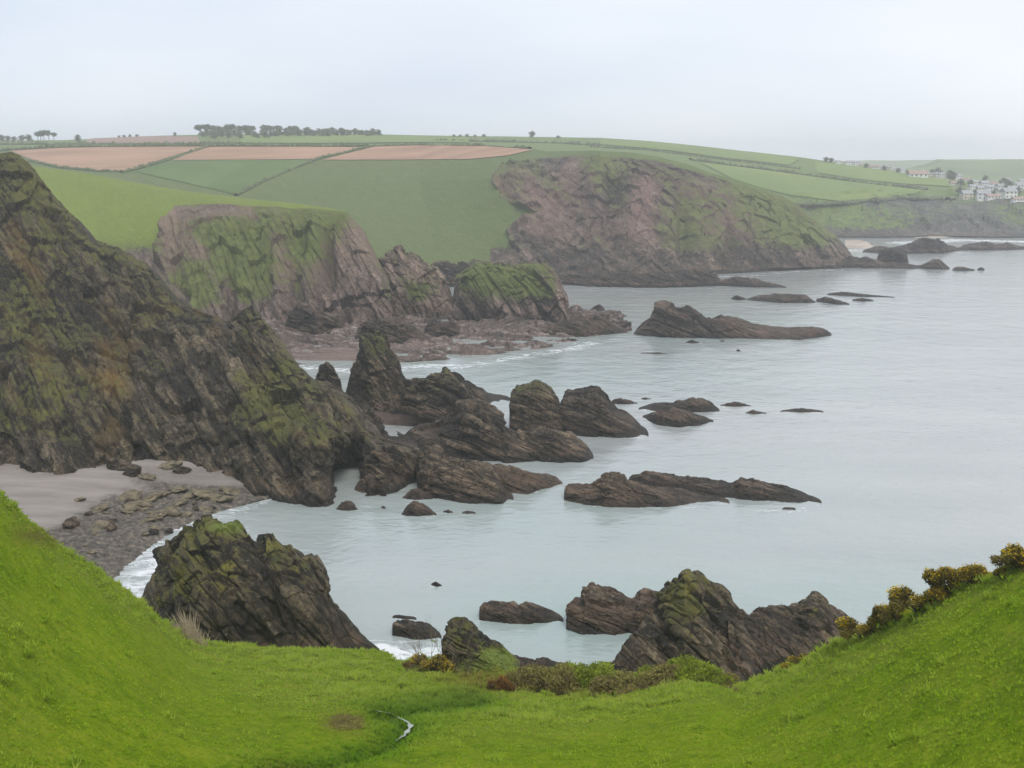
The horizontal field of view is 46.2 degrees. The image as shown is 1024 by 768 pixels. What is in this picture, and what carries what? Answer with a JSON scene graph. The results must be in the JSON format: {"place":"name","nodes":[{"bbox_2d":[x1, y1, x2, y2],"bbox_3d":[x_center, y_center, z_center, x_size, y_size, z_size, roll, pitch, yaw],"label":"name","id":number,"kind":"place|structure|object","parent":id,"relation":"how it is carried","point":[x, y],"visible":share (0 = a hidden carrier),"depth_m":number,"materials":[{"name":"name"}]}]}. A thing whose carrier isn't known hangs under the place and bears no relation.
{"place":"outdoors","nodes":[
{"label":"outdoors","id":0,"kind":"place"},
{"bbox_2d":[12,146,203,169],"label":"ploughed field","id":1,"kind":"structure","parent":0,"point":[111,158],"depth_m":752.42,"materials":[{"name":"red soil"}]},
{"bbox_2d":[0,453,269,580],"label":"cove beach","id":2,"kind":"structure","parent":0,"point":[46,500],"depth_m":170.96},
{"bbox_2d":[62,516,79,529],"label":"beach boulder","id":3,"kind":"object","parent":2,"relation":"on","point":[71,523],"visible":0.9,"depth_m":158.72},
{"bbox_2d":[90,520,108,530],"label":"beach boulder","id":4,"kind":"object","parent":2,"relation":"on","point":[100,525],"visible":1,"depth_m":159.75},
{"bbox_2d":[106,457,131,470],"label":"beach boulder","id":5,"kind":"object","parent":2,"relation":"on","point":[117,463],"visible":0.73,"depth_m":184.25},
{"bbox_2d":[118,489,142,500],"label":"beach boulder","id":6,"kind":"object","parent":2,"relation":"on","point":[134,494],"visible":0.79,"depth_m":172.04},
{"bbox_2d":[122,464,141,476],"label":"beach boulder","id":7,"kind":"object","parent":2,"relation":"on","point":[133,470],"visible":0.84,"depth_m":181.52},
{"bbox_2d":[140,492,161,501],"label":"beach boulder","id":8,"kind":"object","parent":2,"relation":"on","point":[155,496],"visible":0.86,"depth_m":172.02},
{"bbox_2d":[157,508,179,516],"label":"beach boulder","id":9,"kind":"object","parent":2,"relation":"on","point":[173,512],"visible":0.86,"depth_m":166.97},
{"bbox_2d":[156,460,182,469],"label":"beach boulder","id":10,"kind":"object","parent":2,"relation":"on","point":[169,465],"visible":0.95,"depth_m":185.70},
{"bbox_2d":[172,466,191,473],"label":"beach boulder","id":11,"kind":"object","parent":2,"relation":"on","point":[181,470],"visible":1,"depth_m":183.75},
{"bbox_2d":[190,488,216,498],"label":"beach boulder","id":12,"kind":"object","parent":2,"relation":"on","point":[199,493],"visible":0.95,"depth_m":174.82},
{"bbox_2d":[219,486,239,494],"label":"beach boulder","id":13,"kind":"object","parent":2,"relation":"on","point":[229,490],"visible":1,"depth_m":177.19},
{"bbox_2d":[86,136,199,142],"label":"pink field","id":14,"kind":"structure","parent":0,"point":[154,139],"depth_m":1089.94,"materials":[{"name":"soil"}]},
{"bbox_2d":[0,152,417,506],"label":"rocky headland terrain","id":15,"kind":"structure","parent":0,"point":[107,351],"depth_m":200.92,"materials":[{"name":"stone"}]},
{"bbox_2d":[32,166,392,324],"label":"grassy headland terrain","id":16,"kind":"structure","parent":0,"point":[226,258],"depth_m":372.12,"materials":[{"name":"plant"}]},
{"bbox_2d":[135,160,306,193],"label":"crop field","id":17,"kind":"structure","parent":0,"point":[232,176],"depth_m":692.37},
{"bbox_2d":[173,147,357,159],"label":"ploughed field","id":18,"kind":"structure","parent":0,"point":[233,153],"depth_m":743.35,"materials":[{"name":"red soil"}]},
{"bbox_2d":[240,135,469,142],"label":"pasture field","id":19,"kind":"structure","parent":0,"point":[323,139],"depth_m":1073.41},
{"bbox_2d":[372,411,435,425],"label":"shingle shore","id":20,"kind":"structure","parent":0,"point":[396,419],"depth_m":225.48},
{"bbox_2d":[378,245,452,319],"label":"headland crag","id":21,"kind":"structure","parent":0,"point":[418,285],"depth_m":369.60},
{"bbox_2d":[0,148,851,273],"bbox_3d":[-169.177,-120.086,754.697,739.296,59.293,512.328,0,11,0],"label":"farmland headland terrain","id":22,"kind":"structure","parent":0,"point":[591,212],"depth_m":541.74,"materials":[{"name":"plant"}]},
{"bbox_2d":[28,158,121,171],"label":"field hedge","id":23,"kind":"object","parent":22,"relation":"on","point":[66,166],"visible":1,"depth_m":710.45,"materials":[{"name":"green plant"}]},
{"bbox_2d":[122,144,209,172],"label":"field hedge","id":24,"kind":"object","parent":22,"relation":"on","point":[152,163],"visible":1,"depth_m":720.00,"materials":[{"name":"green plant"}]},
{"bbox_2d":[0,141,368,151],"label":"field hedge","id":25,"kind":"object","parent":22,"relation":"on","point":[190,144],"visible":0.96,"depth_m":781.78,"materials":[{"name":"green plant"}]},
{"bbox_2d":[234,145,371,195],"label":"field hedge","id":26,"kind":"object","parent":22,"relation":"on","point":[253,185],"visible":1,"depth_m":697.17,"materials":[{"name":"green plant"}]},
{"bbox_2d":[371,142,531,148],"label":"field hedge","id":27,"kind":"object","parent":22,"relation":"on","point":[468,144],"visible":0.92,"depth_m":710.11,"materials":[{"name":"green plant"}]},
{"bbox_2d":[322,145,531,159],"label":"ploughed field","id":28,"kind":"structure","parent":0,"point":[417,152],"depth_m":706.06,"materials":[{"name":"red soil"}]},
{"bbox_2d":[265,304,631,365],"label":"rock shelf shore","id":29,"kind":"structure","parent":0,"point":[342,344],"depth_m":324.51,"materials":[{"name":"stone"}]},
{"bbox_2d":[284,300,344,334],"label":"shelf rock","id":30,"kind":"object","parent":29,"relation":"on","point":[304,317],"visible":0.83,"depth_m":336.75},
{"bbox_2d":[354,317,430,343],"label":"shelf rock","id":31,"kind":"object","parent":29,"relation":"on","point":[397,330],"visible":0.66,"depth_m":324.83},
{"bbox_2d":[423,320,462,337],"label":"shelf rock","id":32,"kind":"object","parent":29,"relation":"on","point":[449,329],"visible":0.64,"depth_m":334.64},
{"bbox_2d":[451,261,570,322],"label":"grassy stack","id":33,"kind":"object","parent":29,"relation":"on","point":[499,291],"visible":0.94,"depth_m":355.90,"materials":[{"name":"plant"}]},
{"bbox_2d":[540,314,627,336],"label":"shelf rock","id":34,"kind":"object","parent":29,"relation":"on","point":[581,326],"visible":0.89,"depth_m":338.84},
{"bbox_2d":[0,489,1023,767],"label":"grass valley land","id":35,"kind":"structure","parent":0,"point":[106,728],"depth_m":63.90,"materials":[{"name":"plant"}]},
{"bbox_2d":[166,605,215,646],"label":"reed clump","id":36,"kind":"object","parent":35,"relation":"on","point":[190,631],"visible":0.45,"depth_m":104.33,"materials":[{"name":"plant"}]},
{"bbox_2d":[321,713,365,730],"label":"bare earth patch","id":37,"kind":"object","parent":35,"relation":"on","point":[345,723],"visible":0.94,"depth_m":73.28,"materials":[{"name":"brown soil"}]},
{"bbox_2d":[393,618,455,674],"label":"bare shrub","id":38,"kind":"object","parent":35,"relation":"on","point":[436,646],"visible":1,"depth_m":103.31,"materials":[{"name":"brown plant"}]},
{"bbox_2d":[407,652,456,672],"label":"gorse bush","id":39,"kind":"object","parent":35,"relation":"on","point":[445,666],"visible":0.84,"depth_m":103.81,"materials":[{"name":"yellow plant"}]},
{"bbox_2d":[444,633,487,676],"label":"bare shrub","id":40,"kind":"object","parent":35,"relation":"on","point":[466,661],"visible":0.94,"depth_m":102.41,"materials":[{"name":"brown plant"}]},
{"bbox_2d":[441,617,519,670],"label":"shore knoll rock","id":41,"kind":"object","parent":35,"relation":"on","point":[495,652],"visible":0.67,"depth_m":107.70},
{"bbox_2d":[487,674,516,692],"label":"bracken clump","id":42,"kind":"object","parent":35,"relation":"on","point":[500,683],"visible":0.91,"depth_m":95.39,"materials":[{"name":"brown plant"}]},
{"bbox_2d":[505,662,555,692],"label":"bramble bush","id":43,"kind":"object","parent":35,"relation":"on","point":[532,676],"visible":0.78,"depth_m":98.14,"materials":[{"name":"green plant"}]},
{"bbox_2d":[541,659,583,695],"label":"bramble bush","id":44,"kind":"object","parent":35,"relation":"on","point":[563,682],"visible":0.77,"depth_m":98.57,"materials":[{"name":"green plant"}]},
{"bbox_2d":[551,660,594,688],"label":"bramble bush","id":45,"kind":"object","parent":35,"relation":"on","point":[578,671],"visible":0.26,"depth_m":100.37,"materials":[{"name":"green plant"}]},
{"bbox_2d":[581,660,621,687],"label":"bramble bush","id":46,"kind":"object","parent":35,"relation":"on","point":[602,668],"visible":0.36,"depth_m":101.76,"materials":[{"name":"green plant"}]},
{"bbox_2d":[587,668,650,696],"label":"bramble bush","id":47,"kind":"object","parent":35,"relation":"on","point":[623,682],"visible":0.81,"depth_m":93.44,"materials":[{"name":"green plant"}]},
{"bbox_2d":[635,663,681,687],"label":"bramble bush","id":48,"kind":"object","parent":35,"relation":"on","point":[654,675],"visible":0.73,"depth_m":94.84,"materials":[{"name":"green plant"}]},
{"bbox_2d":[667,653,709,681],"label":"bramble bush","id":49,"kind":"object","parent":35,"relation":"on","point":[683,672],"visible":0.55,"depth_m":95.57,"materials":[{"name":"green plant"}]},
{"bbox_2d":[681,658,734,686],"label":"bramble bush","id":50,"kind":"object","parent":35,"relation":"on","point":[705,671],"visible":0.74,"depth_m":94.24,"materials":[{"name":"green plant"}]},
{"bbox_2d":[707,672,740,691],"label":"bramble bush","id":51,"kind":"object","parent":35,"relation":"on","point":[734,676],"visible":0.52,"depth_m":94.12,"materials":[{"name":"green plant"}]},
{"bbox_2d":[835,616,877,640],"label":"gorse bush","id":52,"kind":"object","parent":35,"relation":"on","point":[847,627],"visible":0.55,"depth_m":77.23,"materials":[{"name":"yellow plant"}]},
{"bbox_2d":[871,601,911,623],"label":"gorse bush","id":53,"kind":"object","parent":35,"relation":"on","point":[881,612],"visible":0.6,"depth_m":74.06,"materials":[{"name":"yellow plant"}]},
{"bbox_2d":[886,584,934,613],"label":"gorse bush","id":54,"kind":"object","parent":35,"relation":"on","point":[901,597],"visible":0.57,"depth_m":70.57,"materials":[{"name":"yellow plant"}]},
{"bbox_2d":[925,585,949,602],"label":"gorse bush","id":55,"kind":"object","parent":35,"relation":"on","point":[935,591],"visible":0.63,"depth_m":68.01,"materials":[{"name":"yellow plant"}]},
{"bbox_2d":[922,565,967,595],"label":"gorse bush","id":56,"kind":"object","parent":35,"relation":"on","point":[942,576],"visible":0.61,"depth_m":68.05,"materials":[{"name":"yellow plant"}]},
{"bbox_2d":[954,561,991,585],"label":"gorse bush","id":57,"kind":"object","parent":35,"relation":"on","point":[969,572],"visible":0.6,"depth_m":66.12,"materials":[{"name":"yellow plant"}]},
{"bbox_2d":[989,542,1023,572],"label":"gorse bush","id":58,"kind":"object","parent":35,"relation":"on","point":[1012,554],"visible":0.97,"depth_m":61.84,"materials":[{"name":"yellow plant"}]},
{"bbox_2d":[0,133,1023,237],"bbox_3d":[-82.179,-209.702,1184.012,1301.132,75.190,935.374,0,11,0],"label":"village coast terrain","id":59,"kind":"structure","parent":0,"point":[973,216],"depth_m":773.10,"materials":[{"name":"plant"}]},
{"bbox_2d":[0,140,239,144],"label":"field hedge","id":60,"kind":"object","parent":59,"relation":"on","point":[78,143],"visible":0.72,"depth_m":1030.52,"materials":[{"name":"green plant"}]},
{"bbox_2d":[432,138,600,145],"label":"field hedge","id":61,"kind":"object","parent":59,"relation":"on","point":[554,142],"visible":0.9,"depth_m":1049.75,"materials":[{"name":"green plant"}]},
{"bbox_2d":[590,145,799,168],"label":"field hedge","id":62,"kind":"object","parent":59,"relation":"on","point":[681,153],"visible":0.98,"depth_m":983.02,"materials":[{"name":"green plant"}]},
{"bbox_2d":[689,158,928,189],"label":"field hedge","id":63,"kind":"object","parent":59,"relation":"on","point":[903,185],"visible":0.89,"depth_m":927.98,"materials":[{"name":"green plant"}]},
{"bbox_2d":[798,194,957,205],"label":"field hedge","id":64,"kind":"object","parent":59,"relation":"on","point":[890,198],"visible":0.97,"depth_m":783.18,"materials":[{"name":"green plant"}]},
{"bbox_2d":[906,169,928,177],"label":"village house","id":65,"kind":"structure","parent":59,"relation":"on","point":[922,173],"depth_m":981.93,"materials":[{"name":"paint"}]},
{"bbox_2d":[959,189,973,199],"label":"village house","id":66,"kind":"structure","parent":59,"relation":"on","point":[966,194],"depth_m":834.16,"materials":[{"name":"paint"}]},
{"bbox_2d":[975,189,991,201],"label":"village house","id":67,"kind":"structure","parent":59,"relation":"on","point":[980,195],"depth_m":820.07,"materials":[{"name":"paint"}]},
{"bbox_2d":[998,186,1018,198],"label":"village house","id":68,"kind":"structure","parent":59,"relation":"on","point":[1007,193],"depth_m":834.37,"materials":[{"name":"paint"}]},
{"bbox_2d":[0,0,1023,160],"label":"sky","id":69,"kind":"structure","parent":0,"point":[843,80],"materials":[{"name":"white"}]},
{"bbox_2d":[114,237,1023,665],"bbox_3d":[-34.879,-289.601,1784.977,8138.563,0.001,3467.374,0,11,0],"label":"sea","id":70,"kind":"structure","parent":0,"point":[900,457],"depth_m":193.66,"materials":[{"name":"liquid"}]},
{"bbox_2d":[141,514,378,650],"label":"cove rock","id":71,"kind":"object","parent":70,"relation":"in","point":[233,581],"visible":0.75,"depth_m":122.01,"materials":[{"name":"stone"}]},
{"bbox_2d":[316,361,342,390],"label":"sea stack","id":72,"kind":"object","parent":70,"relation":"in","point":[327,373],"visible":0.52,"depth_m":247.90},
{"bbox_2d":[336,500,356,510],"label":"rock","id":73,"kind":"object","parent":70,"relation":"in","point":[347,505],"visible":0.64,"depth_m":172.07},
{"bbox_2d":[355,473,377,492],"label":"reef rock","id":74,"kind":"object","parent":70,"relation":"in","point":[361,486],"visible":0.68,"depth_m":181.53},
{"bbox_2d":[346,329,405,413],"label":"sea stack","id":75,"kind":"object","parent":70,"relation":"in","point":[376,379],"visible":0.84,"depth_m":235.54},
{"bbox_2d":[364,445,410,488],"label":"reef rock","id":76,"kind":"object","parent":70,"relation":"in","point":[388,460],"visible":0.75,"depth_m":182.99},
{"bbox_2d":[392,619,440,639],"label":"cove rock","id":77,"kind":"object","parent":70,"relation":"in","point":[405,628],"visible":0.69,"depth_m":127.01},
{"bbox_2d":[402,501,435,515],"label":"rock","id":78,"kind":"object","parent":70,"relation":"in","point":[414,508],"visible":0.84,"depth_m":169.59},
{"bbox_2d":[403,487,436,499],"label":"rock","id":79,"kind":"object","parent":70,"relation":"in","point":[418,493],"visible":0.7,"depth_m":177.63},
{"bbox_2d":[431,260,469,286],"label":"reef","id":80,"kind":"object","parent":70,"relation":"in","point":[449,270],"visible":0.31,"depth_m":465.57},
{"bbox_2d":[400,367,509,420],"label":"reef rock","id":81,"kind":"object","parent":70,"relation":"in","point":[436,396],"visible":0.72,"depth_m":233.85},
{"bbox_2d":[416,444,512,503],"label":"reef rock","id":82,"kind":"object","parent":70,"relation":"in","point":[441,474],"visible":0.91,"depth_m":177.96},
{"bbox_2d":[406,399,535,462],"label":"reef rock","id":83,"kind":"object","parent":70,"relation":"in","point":[474,429],"visible":0.75,"depth_m":202.13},
{"bbox_2d":[479,600,562,623],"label":"cove rock","id":84,"kind":"object","parent":70,"relation":"in","point":[514,612],"visible":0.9,"depth_m":131.28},
{"bbox_2d":[514,655,534,667],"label":"shore rock","id":85,"kind":"object","parent":70,"relation":"in","point":[524,661],"visible":0.21,"depth_m":118.82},
{"bbox_2d":[493,463,561,493],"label":"reef rock","id":86,"kind":"object","parent":70,"relation":"in","point":[516,480],"visible":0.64,"depth_m":182.54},
{"bbox_2d":[509,379,562,430],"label":"sea stack","id":87,"kind":"object","parent":70,"relation":"in","point":[533,404],"visible":0.9,"depth_m":219.08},
{"bbox_2d":[534,657,560,669],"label":"shore rock","id":88,"kind":"object","parent":70,"relation":"in","point":[545,661],"visible":0.2,"depth_m":118.26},
{"bbox_2d":[515,426,592,462],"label":"reef rock","id":89,"kind":"object","parent":70,"relation":"in","point":[545,444],"visible":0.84,"depth_m":200.74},
{"bbox_2d":[560,385,648,437],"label":"sea stack","id":90,"kind":"object","parent":70,"relation":"in","point":[591,411],"visible":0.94,"depth_m":217.80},
{"bbox_2d":[565,582,656,634],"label":"cove rock","id":91,"kind":"object","parent":70,"relation":"in","point":[594,609],"visible":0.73,"depth_m":129.00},
{"bbox_2d":[557,268,720,287],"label":"reef","id":92,"kind":"object","parent":70,"relation":"in","point":[683,277],"visible":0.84,"depth_m":464.90},
{"bbox_2d":[564,471,728,507],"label":"reef rock","id":93,"kind":"object","parent":70,"relation":"in","point":[613,489],"visible":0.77,"depth_m":175.58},
{"bbox_2d":[643,407,712,426],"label":"reef rock","id":94,"kind":"object","parent":70,"relation":"in","point":[674,417],"visible":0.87,"depth_m":226.78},
{"bbox_2d":[639,397,718,411],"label":"reef rock","id":95,"kind":"object","parent":70,"relation":"in","point":[693,404],"visible":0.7,"depth_m":239.41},
{"bbox_2d":[610,569,757,682],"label":"cove rock","id":96,"kind":"object","parent":70,"relation":"in","point":[694,610],"visible":0.53,"depth_m":118.03,"materials":[{"name":"stone"}]},
{"bbox_2d":[629,471,821,502],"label":"reef rock","id":97,"kind":"object","parent":70,"relation":"in","point":[742,488],"visible":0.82,"depth_m":180.25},
{"bbox_2d":[634,300,831,339],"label":"reef rock","id":98,"kind":"object","parent":70,"relation":"in","point":[667,319],"visible":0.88,"depth_m":335.58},
{"bbox_2d":[720,276,785,287],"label":"reef","id":99,"kind":"object","parent":70,"relation":"in","point":[735,281],"visible":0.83,"depth_m":463.69},
{"bbox_2d":[747,293,814,302],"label":"reef","id":100,"kind":"object","parent":70,"relation":"in","point":[786,298],"visible":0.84,"depth_m":415.07},
{"bbox_2d":[725,591,856,674],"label":"cove rock","id":101,"kind":"object","parent":70,"relation":"in","point":[780,633],"visible":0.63,"depth_m":122.45,"materials":[{"name":"stone"}]},
{"bbox_2d":[781,408,822,411],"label":"rock","id":102,"kind":"object","parent":70,"relation":"in","point":[800,410],"visible":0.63,"depth_m":238.18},
{"bbox_2d":[715,255,921,273],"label":"reef","id":103,"kind":"object","parent":70,"relation":"in","point":[849,261],"visible":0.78,"depth_m":539.06},
{"bbox_2d":[816,296,848,304],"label":"reef","id":104,"kind":"object","parent":70,"relation":"in","point":[826,299],"visible":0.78,"depth_m":411.62},
{"bbox_2d":[827,292,893,297],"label":"reef","id":105,"kind":"object","parent":70,"relation":"in","point":[850,294],"visible":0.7,"depth_m":433.32},
{"bbox_2d":[877,247,908,263],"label":"sea stack","id":106,"kind":"object","parent":70,"relation":"in","point":[896,255],"visible":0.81,"depth_m":543.79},
{"bbox_2d":[862,237,959,253],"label":"reef","id":107,"kind":"object","parent":70,"relation":"in","point":[922,245],"visible":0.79,"depth_m":623.14},
{"bbox_2d":[916,259,948,269],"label":"reef","id":108,"kind":"object","parent":70,"relation":"in","point":[933,264],"visible":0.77,"depth_m":535.11},
{"bbox_2d":[958,241,1023,250],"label":"reef","id":109,"kind":"object","parent":70,"relation":"in","point":[983,246],"visible":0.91,"depth_m":643.62},
{"bbox_2d":[600,139,798,164],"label":"pasture field","id":110,"kind":"structure","parent":0,"point":[743,155],"depth_m":1049.17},
{"bbox_2d":[701,162,923,200],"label":"pasture field","id":111,"kind":"structure","parent":0,"point":[811,186],"depth_m":868.81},
{"bbox_2d":[845,240,872,247],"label":"pale beach","id":112,"kind":"structure","parent":0,"point":[855,244],"depth_m":670.72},
{"bbox_2d":[815,162,949,185],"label":"pasture field","id":113,"kind":"structure","parent":0,"point":[863,173],"depth_m":970.97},
{"bbox_2d":[832,159,993,169],"bbox_3d":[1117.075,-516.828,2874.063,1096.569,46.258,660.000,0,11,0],"label":"distant ridge hill","id":114,"kind":"structure","parent":0,"point":[902,164],"depth_m":2826.49,"materials":[{"name":"green plant"}]},
{"bbox_2d":[905,159,1023,181],"bbox_3d":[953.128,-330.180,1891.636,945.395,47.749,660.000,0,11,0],"label":"distant hill","id":115,"kind":"structure","parent":0,"point":[995,170],"depth_m":1808.00,"materials":[{"name":"green plant"}]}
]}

